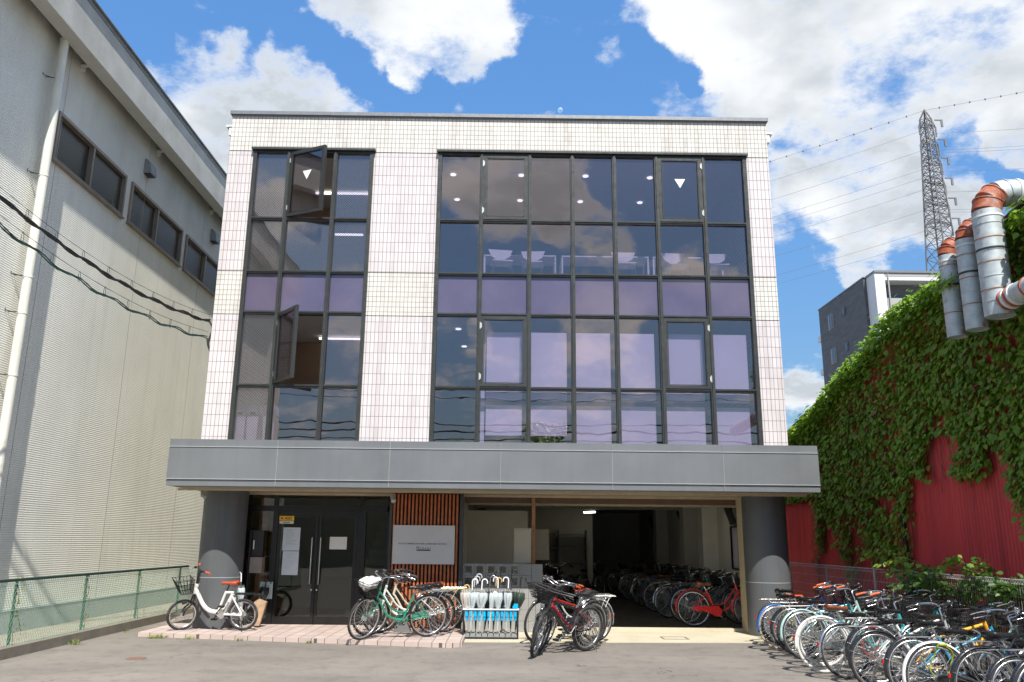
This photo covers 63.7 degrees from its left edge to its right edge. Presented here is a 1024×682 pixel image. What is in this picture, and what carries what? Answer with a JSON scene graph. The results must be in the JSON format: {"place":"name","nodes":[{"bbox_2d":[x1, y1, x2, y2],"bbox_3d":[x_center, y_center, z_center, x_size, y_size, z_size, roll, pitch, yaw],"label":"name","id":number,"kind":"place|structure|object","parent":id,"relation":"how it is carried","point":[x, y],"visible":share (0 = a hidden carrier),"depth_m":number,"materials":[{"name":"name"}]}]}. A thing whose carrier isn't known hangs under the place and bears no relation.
{"place":"outdoors","nodes":[
{"label":"outdoors","id":0,"kind":"place"},
{"bbox_2d":[0,0,226,634],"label":"warehouse","id":1,"kind":"structure","parent":0,"point":[107,158],"depth_m":15.51,"materials":[{"name":"beige metal"}]},
{"bbox_2d":[51,111,127,218],"bbox_3d":[-7.963,-3.229,15.428,0.315,0.930,2.690,1,-14,0],"label":"window","id":2,"kind":"structure","parent":1,"relation":"in","point":[80,162],"depth_m":15.41,"materials":[{"name":"grey glass"}]},
{"bbox_2d":[126,182,183,267],"bbox_3d":[-7.994,-2.531,18.310,0.315,0.930,2.820,1,-14,0],"label":"window","id":3,"kind":"structure","parent":1,"relation":"in","point":[153,229],"depth_m":18.30,"materials":[{"name":"grey glass"}]},
{"bbox_2d":[182,234,217,297],"bbox_3d":[-8.024,-1.823,21.230,0.315,0.930,2.790,1,-14,0],"label":"window","id":4,"kind":"structure","parent":1,"relation":"in","point":[192,260],"depth_m":21.17,"materials":[{"name":"grey glass"}]},
{"bbox_2d":[0,613,934,681],"bbox_3d":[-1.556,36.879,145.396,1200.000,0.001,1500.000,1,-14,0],"label":"ground","id":5,"kind":"structure","parent":0,"point":[101,659],"depth_m":10.97,"materials":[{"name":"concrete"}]},
{"bbox_2d":[0,611,176,660],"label":"kerb","id":6,"kind":"structure","parent":5,"relation":"on","point":[20,649],"depth_m":12.84,"materials":[{"name":"grey concrete"}]},
{"bbox_2d":[0,565,194,646],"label":"chain link fence","id":7,"kind":"object","parent":6,"relation":"on","point":[86,580],"visible":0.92,"depth_m":13.37,"materials":[{"name":"green metal"}]},
{"bbox_2d":[0,599,193,645],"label":"dirt strip","id":8,"kind":"object","parent":5,"relation":"on","point":[190,609],"visible":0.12,"depth_m":14.43,"materials":[{"name":"grey concrete"}]},
{"bbox_2d":[137,623,467,647],"bbox_3d":[-3.485,4.925,13.819,5.400,0.069,2.650,1,-14,0],"label":"porch","id":9,"kind":"object","parent":5,"relation":"on","point":[340,634],"visible":0.77,"depth_m":13.45,"materials":[{"name":"pink tile"}]},
{"bbox_2d":[166,563,264,631],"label":"electric bicycle","id":10,"kind":"object","parent":9,"relation":"on","point":[220,612],"visible":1,"depth_m":14.01,"materials":[{"name":"paint"}]},
{"bbox_2d":[243,530,265,625],"bbox_3d":[-4.697,4.314,15.060,0.260,1.680,0.200,1,-14,0],"label":"mail box","id":11,"kind":"object","parent":9,"relation":"on","point":[256,560],"visible":1,"depth_m":15.11,"materials":[{"name":"black metal"}]},
{"bbox_2d":[254,599,266,625],"bbox_3d":[-4.460,4.800,14.574,0.220,0.450,0.080,1,-14,0],"label":"paper bag","id":12,"kind":"object","parent":9,"relation":"on","point":[261,604],"visible":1,"depth_m":14.55,"materials":[{"name":"beige paper"}]},
{"bbox_2d":[347,570,449,639],"bbox_3d":[-1.854,4.223,13.229,1.747,1.053,0.617,11,-17,-36],"label":"city bicycle","id":13,"kind":"object","parent":9,"relation":"on","point":[404,617],"visible":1,"depth_m":13.18,"materials":[{"name":"paint"}]},
{"bbox_2d":[359,576,378,591],"bbox_3d":[-2.250,3.802,12.923,0.329,0.230,0.260,-3,-2,-42],"label":"plastic bag","id":14,"kind":"object","parent":13,"relation":"in","point":[369,580],"visible":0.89,"depth_m":12.83,"materials":[{"name":"white plastic"}]},
{"bbox_2d":[352,569,456,635],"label":"city bicycle","id":15,"kind":"object","parent":9,"relation":"on","point":[443,595],"visible":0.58,"depth_m":13.61,"materials":[{"name":"paint"}]},
{"bbox_2d":[361,569,465,632],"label":"city bicycle","id":16,"kind":"object","parent":9,"relation":"on","point":[438,585],"visible":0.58,"depth_m":14.02,"materials":[{"name":"paint"}]},
{"bbox_2d":[365,568,467,629],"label":"city bicycle","id":17,"kind":"object","parent":9,"relation":"on","point":[401,600],"visible":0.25,"depth_m":14.30,"materials":[{"name":"paint"}]},
{"bbox_2d":[165,110,820,636],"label":"school building","id":18,"kind":"structure","parent":5,"relation":"on","point":[377,334],"depth_m":15.85,"materials":[{"name":"beige tile"}]},
{"bbox_2d":[206,321,211,349],"bbox_3d":[-5.776,-0.035,15.844,0.222,0.761,0.141,1,-14,0],"label":"cable drop","id":19,"kind":"object","parent":18,"relation":"attached to","point":[208,340],"visible":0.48,"depth_m":15.80,"materials":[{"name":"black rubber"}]},
{"bbox_2d":[0,215,207,338],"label":"overhead cable","id":20,"kind":"object","parent":19,"relation":"attached to","point":[11,235],"visible":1,"depth_m":12.78,"materials":[{"name":"black rubber"}]},
{"bbox_2d":[0,187,210,321],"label":"overhead cable","id":21,"kind":"object","parent":19,"relation":"attached to","point":[48,234],"visible":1,"depth_m":12.83,"materials":[{"name":"black rubber"}]},
{"bbox_2d":[234,405,248,439],"bbox_3d":[-5.120,1.669,15.588,0.224,0.880,0.332,1,-14,0],"label":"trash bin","id":22,"kind":"object","parent":18,"relation":"on","point":[240,426],"visible":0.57,"depth_m":15.47,"materials":[{"name":"white plastic"}]},
{"bbox_2d":[233,387,267,439],"bbox_3d":[-4.809,1.397,15.172,0.599,1.100,0.006,1,-14,0],"label":"window pane","id":23,"kind":"structure","parent":18,"relation":"in","point":[239,387],"depth_m":15.18,"materials":[{"name":"clear glass"}]},
{"bbox_2d":[246,405,263,439],"bbox_3d":[-4.880,1.672,15.589,0.224,0.880,0.332,1,-14,0],"label":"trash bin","id":24,"kind":"object","parent":18,"relation":"on","point":[253,421],"visible":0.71,"depth_m":15.49,"materials":[{"name":"white plastic"}]},
{"bbox_2d":[238,314,273,383],"bbox_3d":[-4.796,0.148,15.475,0.599,1.350,0.006,1,-14,0],"label":"window pane","id":25,"kind":"structure","parent":18,"relation":"in","point":[244,314],"depth_m":15.47,"materials":[{"name":"clear glass"}]},
{"bbox_2d":[248,220,281,269],"bbox_3d":[-4.776,-1.849,15.959,0.599,1.040,0.006,1,-14,0],"label":"window pane","id":26,"kind":"structure","parent":18,"relation":"in","point":[254,220],"depth_m":15.96,"materials":[{"name":"clear glass"}]},
{"bbox_2d":[253,153,286,216],"bbox_3d":[-4.764,-3.076,16.257,0.599,1.365,0.006,1,-14,0],"label":"window pane","id":27,"kind":"structure","parent":18,"relation":"in","point":[283,166],"depth_m":16.26,"materials":[{"name":"clear glass"}]},
{"bbox_2d":[262,405,278,439],"bbox_3d":[-4.580,1.676,15.592,0.224,0.880,0.332,1,-14,0],"label":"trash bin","id":28,"kind":"object","parent":18,"relation":"on","point":[275,423],"visible":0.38,"depth_m":15.53,"materials":[{"name":"white plastic"}]},
{"bbox_2d":[271,515,319,623],"bbox_3d":[-4.018,4.228,15.277,0.750,1.933,0.113,1,-14,0],"label":"door","id":29,"kind":"structure","parent":18,"relation":"in","point":[291,535],"depth_m":15.32,"materials":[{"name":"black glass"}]},
{"bbox_2d":[227,147,375,440],"bbox_3d":[-3.965,-0.938,15.736,2.450,5.920,0.215,1,-14,0],"label":"window frame","id":30,"kind":"structure","parent":18,"relation":"in","point":[335,152],"depth_m":15.73,"materials":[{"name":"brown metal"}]},
{"bbox_2d":[284,221,328,270],"bbox_3d":[-3.976,-1.840,15.965,0.838,1.040,0.006,1,-14,0],"label":"window pane","id":31,"kind":"structure","parent":18,"relation":"in","point":[290,221],"depth_m":15.97,"materials":[{"name":"clear glass"}]},
{"bbox_2d":[313,516,357,623],"bbox_3d":[-3.271,4.236,15.283,0.725,1.933,0.113,1,-14,0],"label":"door","id":32,"kind":"structure","parent":18,"relation":"in","point":[335,542],"depth_m":15.30,"materials":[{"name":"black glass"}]},
{"bbox_2d":[332,221,365,270],"bbox_3d":[-3.155,-1.830,15.972,0.639,1.040,0.006,1,-14,0],"label":"window pane","id":33,"kind":"structure","parent":18,"relation":"in","point":[335,221],"depth_m":15.96,"materials":[{"name":"clear glass"}]},
{"bbox_2d":[335,154,369,217],"bbox_3d":[-3.143,-3.057,16.269,0.639,1.365,0.006,1,-14,0],"label":"window pane","id":34,"kind":"structure","parent":18,"relation":"in","point":[339,154],"depth_m":16.28,"materials":[{"name":"clear glass"}]},
{"bbox_2d":[392,525,454,563],"bbox_3d":[-1.604,3.697,14.949,1.120,0.683,0.027,1,-14,0],"label":"name board","id":35,"kind":"object","parent":18,"relation":"attached to","point":[423,544],"visible":1,"depth_m":14.94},
{"bbox_2d":[488,249,512,272],"bbox_3d":[-0.209,-1.511,16.486,0.500,0.801,0.431,3,-14,-8],"label":"chair","id":36,"kind":"object","parent":18,"relation":"on","point":[500,257],"visible":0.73,"depth_m":16.71,"materials":[{"name":"white paint"}]},
{"bbox_2d":[483,255,555,272],"bbox_3d":[0.160,-1.331,17.097,1.490,0.745,0.600,1,-14,0],"label":"table","id":37,"kind":"object","parent":18,"relation":"on","point":[548,260],"visible":0.51,"depth_m":17.09,"materials":[{"name":"white paint"}]},
{"bbox_2d":[513,528,531,563],"bbox_3d":[0.197,3.822,15.370,0.340,0.633,0.250,1,-14,0],"label":"meter cabinet","id":38,"kind":"object","parent":18,"relation":"attached to","point":[522,545],"visible":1,"depth_m":15.25,"materials":[{"name":"grey metal"}]},
{"bbox_2d":[521,251,544,272],"bbox_3d":[0.411,-1.490,16.549,0.500,0.801,0.431,0,-14,3],"label":"chair","id":39,"kind":"object","parent":18,"relation":"on","point":[536,256],"visible":0.73,"depth_m":16.79,"materials":[{"name":"white paint"}]},
{"bbox_2d":[535,529,548,559],"bbox_3d":[0.638,4.463,18.065,0.340,0.650,0.200,1,-14,0],"label":"notice board","id":40,"kind":"object","parent":18,"relation":"attached to","point":[541,544],"visible":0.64,"depth_m":17.97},
{"bbox_2d":[528,530,587,597],"bbox_3d":[1.254,6.136,22.605,1.600,1.850,0.400,1,-14,0],"label":"shelf","id":41,"kind":"object","parent":18,"relation":"on","point":[558,548],"visible":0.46,"depth_m":22.53,"materials":[{"name":"metal"}]},
{"bbox_2d":[543,564,588,605],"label":"city bicycle","id":42,"kind":"object","parent":18,"relation":"on","point":[555,578],"visible":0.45,"depth_m":18.98,"materials":[{"name":"paint"}]},
{"bbox_2d":[575,561,605,598],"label":"city bicycle","id":43,"kind":"object","parent":18,"relation":"on","point":[593,587],"visible":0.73,"depth_m":22.88,"materials":[{"name":"paint"}]},
{"bbox_2d":[429,149,763,444],"bbox_3d":[1.575,-0.872,15.779,6.190,5.920,0.215,1,-14,0],"label":"window frame","id":44,"kind":"structure","parent":18,"relation":"in","point":[613,156],"depth_m":15.81,"materials":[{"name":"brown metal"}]},
{"bbox_2d":[559,256,648,274],"bbox_3d":[1.905,-1.311,17.110,1.800,0.745,0.600,1,-14,0],"label":"table","id":45,"kind":"object","parent":18,"relation":"on","point":[596,261],"visible":0.53,"depth_m":17.12,"materials":[{"name":"white paint"}]},
{"bbox_2d":[611,252,635,273],"bbox_3d":[2.271,-1.467,16.563,0.500,0.801,0.431,1,-14,0],"label":"chair","id":46,"kind":"object","parent":18,"relation":"on","point":[624,258],"visible":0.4,"depth_m":16.80,"materials":[{"name":"white paint"}]},
{"bbox_2d":[606,559,653,593],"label":"city bicycle","id":47,"kind":"object","parent":18,"relation":"on","point":[622,568],"visible":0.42,"depth_m":25.28,"materials":[{"name":"paint"}]},
{"bbox_2d":[618,562,674,599],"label":"city bicycle","id":48,"kind":"object","parent":18,"relation":"on","point":[632,575],"visible":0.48,"depth_m":22.56,"materials":[{"name":"paint"}]},
{"bbox_2d":[630,563,691,605],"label":"city bicycle","id":49,"kind":"object","parent":18,"relation":"on","point":[636,581],"visible":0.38,"depth_m":20.53,"materials":[{"name":"paint"}]},
{"bbox_2d":[641,566,702,611],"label":"city bicycle","id":50,"kind":"object","parent":18,"relation":"on","point":[648,584],"visible":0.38,"depth_m":18.83,"materials":[{"name":"paint"}]},
{"bbox_2d":[661,253,688,274],"bbox_3d":[3.310,-1.450,16.590,0.500,0.801,0.431,2,-14,-5],"label":"chair","id":51,"kind":"object","parent":18,"relation":"on","point":[672,259],"visible":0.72,"depth_m":16.82,"materials":[{"name":"white paint"}]},
{"bbox_2d":[649,257,723,275],"bbox_3d":[3.609,-1.290,17.123,1.450,0.745,0.600,1,-14,0],"label":"table","id":52,"kind":"object","parent":18,"relation":"on","point":[695,262],"visible":0.34,"depth_m":17.11,"materials":[{"name":"white paint"}]},
{"bbox_2d":[653,567,722,613],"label":"city bicycle","id":53,"kind":"object","parent":18,"relation":"on","point":[717,581],"visible":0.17,"depth_m":18.38,"materials":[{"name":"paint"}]},
{"bbox_2d":[652,568,732,617],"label":"city bicycle","id":54,"kind":"object","parent":18,"relation":"on","point":[709,588],"visible":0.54,"depth_m":17.48,"materials":[{"name":"paint"}]},
{"bbox_2d":[656,571,730,615],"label":"city bicycle","id":55,"kind":"object","parent":18,"relation":"on","point":[677,576],"visible":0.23,"depth_m":17.90,"materials":[{"name":"paint"}]},
{"bbox_2d":[667,568,741,620],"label":"city bicycle","id":56,"kind":"object","parent":18,"relation":"on","point":[720,600],"visible":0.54,"depth_m":16.91,"materials":[{"name":"paint"}]},
{"bbox_2d":[669,572,741,623],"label":"city bicycle","id":57,"kind":"object","parent":18,"relation":"on","point":[727,590],"visible":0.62,"depth_m":16.24,"materials":[{"name":"paint"}]},
{"bbox_2d":[674,571,741,626],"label":"city bicycle","id":58,"kind":"object","parent":18,"relation":"on","point":[715,610],"visible":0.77,"depth_m":15.63,"materials":[{"name":"paint"}]},
{"bbox_2d":[702,254,729,275],"bbox_3d":[4.141,-1.440,16.597,0.500,0.801,0.431,0,-14,2],"label":"chair","id":59,"kind":"object","parent":18,"relation":"on","point":[715,260],"visible":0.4,"depth_m":16.83,"materials":[{"name":"white paint"}]},
{"bbox_2d":[724,508,738,569],"bbox_3d":[4.680,4.115,17.523,0.234,1.450,0.600,1,-14,0],"label":"garage window","id":60,"kind":"structure","parent":18,"relation":"in","point":[729,511],"depth_m":17.58,"materials":[{"name":"black glass"}]},
{"bbox_2d":[530,584,602,657],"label":"mountain bicycle","id":61,"kind":"object","parent":5,"relation":"on","point":[549,613],"visible":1,"depth_m":12.11,"materials":[{"name":"paint"}]},
{"bbox_2d":[534,582,604,653],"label":"mountain bicycle","id":62,"kind":"object","parent":5,"relation":"on","point":[555,609],"visible":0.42,"depth_m":12.42,"materials":[{"name":"paint"}]},
{"bbox_2d":[532,577,610,645],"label":"city bicycle","id":63,"kind":"object","parent":5,"relation":"on","point":[589,602],"visible":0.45,"depth_m":12.69,"materials":[{"name":"paint"}]},
{"bbox_2d":[538,576,615,644],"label":"city bicycle","id":64,"kind":"object","parent":5,"relation":"on","point":[609,607],"visible":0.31,"depth_m":13.27,"materials":[{"name":"paint"}]},
{"bbox_2d":[464,630,809,642],"bbox_3d":[2.150,5.104,14.195,5.860,0.009,1.910,1,-14,0],"label":"concrete apron","id":65,"kind":"object","parent":5,"relation":"on","point":[672,637],"visible":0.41,"depth_m":14.05,"materials":[{"name":"beige concrete"}]},
{"bbox_2d":[462,604,518,638],"bbox_3d":[-0.358,4.720,13.917,0.942,0.553,0.452,1,-14,0],"label":"umbrella rack","id":66,"kind":"object","parent":65,"relation":"on","point":[495,635],"visible":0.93,"depth_m":13.74,"materials":[{"name":"blue plastic"}]},
{"bbox_2d":[460,584,469,633],"bbox_3d":[-0.795,4.487,13.798,0.134,0.787,0.121,11,-17,-37],"label":"umbrella","id":67,"kind":"object","parent":66,"relation":"in","point":[463,598],"visible":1,"depth_m":13.79,"materials":[{"name":"plastic"}]},
{"bbox_2d":[467,579,477,633],"bbox_3d":[-0.668,4.434,13.783,0.151,0.884,0.140,-13,-19,43],"label":"umbrella","id":68,"kind":"object","parent":66,"relation":"in","point":[471,598],"visible":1,"depth_m":13.78,"materials":[{"name":"fabric"}]},
{"bbox_2d":[476,579,487,633],"bbox_3d":[-0.516,4.442,13.808,0.177,0.883,0.177,12,-18,-39],"label":"umbrella","id":69,"kind":"object","parent":66,"relation":"in","point":[481,599],"visible":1,"depth_m":13.79,"materials":[{"name":"plastic"}]},
{"bbox_2d":[493,577,502,633],"bbox_3d":[-0.239,4.429,13.813,0.154,0.915,0.154,4,-14,-12],"label":"umbrella","id":70,"kind":"object","parent":66,"relation":"in","point":[498,599],"visible":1,"depth_m":13.78,"materials":[{"name":"plastic"}]},
{"bbox_2d":[513,577,526,632],"bbox_3d":[0.126,4.465,13.945,0.180,0.916,0.173,13,-18,-42],"label":"umbrella","id":71,"kind":"object","parent":66,"relation":"in","point":[518,598],"visible":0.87,"depth_m":13.93,"materials":[{"name":"fabric"}]},
{"bbox_2d":[461,563,542,631],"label":"block wall","id":72,"kind":"structure","parent":65,"relation":"on","point":[532,573],"depth_m":14.89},
{"bbox_2d":[524,575,611,640],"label":"city bicycle","id":73,"kind":"object","parent":65,"relation":"on","point":[535,603],"visible":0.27,"depth_m":13.40,"materials":[{"name":"paint"}]},
{"bbox_2d":[543,626,743,631],"bbox_3d":[1.815,5.312,15.185,5.210,0.064,0.100,1,-14,0],"label":"threshold","id":74,"kind":"object","parent":5,"relation":"on","point":[676,629],"visible":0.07,"depth_m":15.15,"materials":[{"name":"concrete"}]},
{"bbox_2d":[757,587,842,649],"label":"sports bicycle","id":75,"kind":"object","parent":5,"relation":"on","point":[764,610],"visible":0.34,"depth_m":12.85,"materials":[{"name":"paint"}]},
{"bbox_2d":[755,585,849,641],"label":"sports bicycle","id":76,"kind":"object","parent":5,"relation":"on","point":[779,590],"visible":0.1,"depth_m":13.69,"materials":[{"name":"paint"}]},
{"bbox_2d":[759,581,860,645],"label":"city bicycle","id":77,"kind":"object","parent":5,"relation":"on","point":[763,627],"visible":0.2,"depth_m":13.23,"materials":[{"name":"paint"}]},
{"bbox_2d":[768,583,870,651],"bbox_3d":[4.770,4.165,12.387,1.788,1.020,0.621,0,-16,4],"label":"city bicycle","id":78,"kind":"object","parent":5,"relation":"on","point":[777,613],"visible":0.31,"depth_m":12.41,"materials":[{"name":"paint"}]},
{"bbox_2d":[774,592,876,655],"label":"sports bicycle","id":79,"kind":"object","parent":5,"relation":"on","point":[800,598],"visible":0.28,"depth_m":12.08,"materials":[{"name":"paint"}]},
{"bbox_2d":[776,583,883,660],"bbox_3d":[4.665,3.997,11.735,1.780,1.038,0.638,2,-22,-6],"label":"city bicycle","id":80,"kind":"object","parent":5,"relation":"on","point":[811,602],"visible":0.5,"depth_m":11.75,"materials":[{"name":"paint"}]},
{"bbox_2d":[800,592,925,666],"bbox_3d":[4.683,3.886,11.111,1.685,0.963,0.582,0,-17,4],"label":"city bicycle","id":81,"kind":"object","parent":5,"relation":"on","point":[810,659],"visible":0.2,"depth_m":11.03,"materials":[{"name":"paint"}]},
{"bbox_2d":[792,589,935,673],"bbox_3d":[4.518,3.728,10.598,1.806,1.024,0.626,0,-18,2],"label":"city bicycle","id":82,"kind":"object","parent":5,"relation":"on","point":[803,625],"visible":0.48,"depth_m":10.57,"materials":[{"name":"paint"}]},
{"bbox_2d":[817,585,932,653],"bbox_3d":[5.446,4.156,12.260,1.718,0.993,0.594,-2,-24,12],"label":"city bicycle","id":83,"kind":"object","parent":5,"relation":"on","point":[845,602],"visible":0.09,"depth_m":12.40,"materials":[{"name":"paint"}]},
{"bbox_2d":[814,595,939,678],"bbox_3d":[4.574,3.666,10.218,1.703,0.970,0.591,3,-21,-8],"label":"city bicycle","id":84,"kind":"object","parent":5,"relation":"on","point":[904,629],"visible":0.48,"depth_m":10.17,"materials":[{"name":"paint"}]},
{"bbox_2d":[818,270,938,392],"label":"apartment building","id":85,"kind":"structure","parent":5,"relation":"on","point":[846,320],"depth_m":75.40,"materials":[{"name":"grey concrete"}]},
{"bbox_2d":[785,200,1023,648],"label":"red shed","id":86,"kind":"structure","parent":5,"relation":"on","point":[966,521],"depth_m":13.12,"materials":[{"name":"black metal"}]},
{"bbox_2d":[785,196,1023,582],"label":"ivy","id":87,"kind":"object","parent":86,"relation":"attached to","point":[823,408],"visible":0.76,"depth_m":13.75,"materials":[{"name":"green plant"}]},
{"bbox_2d":[938,236,967,338],"bbox_3d":[7.100,-0.791,11.761,1.940,1.538,0.280,1,-14,0],"label":"exhaust duct","id":88,"kind":"object","parent":86,"relation":"attached to","point":[952,305],"visible":0.56,"depth_m":11.64,"materials":[{"name":"silver metal"}]},
{"bbox_2d":[929,273,958,293],"bbox_3d":[6.115,-0.805,11.652,0.263,0.274,0.847,-3,-14,14],"label":"ivy shoot","id":89,"kind":"object","parent":88,"relation":"attached to","point":[947,281],"visible":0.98,"depth_m":11.62,"materials":[{"name":"green plant"}]},
{"bbox_2d":[955,215,1004,331],"bbox_3d":[7.110,-0.942,11.283,1.978,1.647,0.310,1,-14,0],"label":"exhaust duct","id":90,"kind":"object","parent":86,"relation":"attached to","point":[971,297],"visible":0.49,"depth_m":11.16,"materials":[{"name":"silver metal"}]},
{"bbox_2d":[971,179,1023,319],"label":"exhaust duct","id":91,"kind":"object","parent":86,"relation":"attached to","point":[1002,294],"visible":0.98,"depth_m":10.67,"materials":[{"name":"silver metal"}]},
{"bbox_2d":[844,600,984,681],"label":"city bicycle","id":92,"kind":"object","parent":5,"relation":"on","point":[863,635],"visible":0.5,"depth_m":9.25,"materials":[{"name":"paint"}]},
{"bbox_2d":[855,589,978,669],"bbox_3d":[5.365,3.835,10.971,1.771,1.015,0.608,3,-18,-9],"label":"city bicycle","id":93,"kind":"object","parent":5,"relation":"on","point":[934,592],"visible":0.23,"depth_m":10.93,"materials":[{"name":"paint"}]},
{"bbox_2d":[841,598,996,681],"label":"sports bicycle","id":94,"kind":"object","parent":5,"relation":"on","point":[854,632],"visible":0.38,"depth_m":9.75,"materials":[{"name":"paint"}]},
{"bbox_2d":[918,110,960,270],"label":"transmission tower","id":95,"kind":"structure","parent":5,"relation":"on","point":[926,127],"depth_m":130.01,"materials":[{"name":"metal"}]},
{"bbox_2d":[890,605,1011,681],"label":"sports bicycle","id":96,"kind":"object","parent":5,"relation":"on","point":[916,615],"visible":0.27,"depth_m":8.89,"materials":[{"name":"paint"}]},
{"bbox_2d":[881,610,1023,681],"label":"sports bicycle","id":97,"kind":"object","parent":5,"relation":"on","point":[895,645],"visible":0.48,"depth_m":8.54,"materials":[{"name":"paint"}]},
{"bbox_2d":[896,607,1023,681],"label":"city bicycle","id":98,"kind":"object","parent":5,"relation":"on","point":[914,651],"visible":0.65,"depth_m":8.08,"materials":[{"name":"paint"}]},
{"bbox_2d":[912,600,1023,677],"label":"city bicycle","id":99,"kind":"object","parent":5,"relation":"on","point":[931,632],"visible":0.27,"depth_m":9.51,"materials":[{"name":"paint"}]},
{"bbox_2d":[943,612,1023,681],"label":"city bicycle","id":100,"kind":"object","parent":5,"relation":"on","point":[964,655],"visible":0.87,"depth_m":7.70,"materials":[{"name":"paint"}]},
{"bbox_2d":[971,617,1022,680],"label":"sports bicycle","id":101,"kind":"object","parent":5,"relation":"on","point":[1004,621],"visible":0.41,"depth_m":8.31,"materials":[{"name":"paint"}]},
{"bbox_2d":[977,639,1023,681],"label":"city bicycle","id":102,"kind":"object","parent":5,"relation":"on","point":[997,665],"visible":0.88,"depth_m":7.35,"materials":[{"name":"paint"}]},
{"bbox_2d":[999,649,1023,681],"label":"sports bicycle","id":103,"kind":"object","parent":5,"relation":"on","point":[1017,673],"visible":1,"depth_m":6.91,"materials":[{"name":"paint"}]},
{"bbox_2d":[96,0,1023,429],"label":"sky","id":104,"kind":"structure","parent":0,"point":[820,72],"materials":[{"name":"blue"}]},
{"bbox_2d":[839,631,1020,680],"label":"dirt verge","id":105,"kind":"structure","parent":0,"point":[935,664],"depth_m":11.07,"materials":[{"name":"brown soil"}]},
{"bbox_2d":[789,562,1023,674],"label":"fence","id":106,"kind":"object","parent":105,"relation":"on","point":[826,575],"visible":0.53,"depth_m":13.39,"materials":[{"name":"metal"}]},
{"bbox_2d":[860,549,1023,666],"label":"vine","id":107,"kind":"object","parent":106,"relation":"attached to","point":[917,579],"visible":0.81,"depth_m":10.79,"materials":[{"name":"green plant"}]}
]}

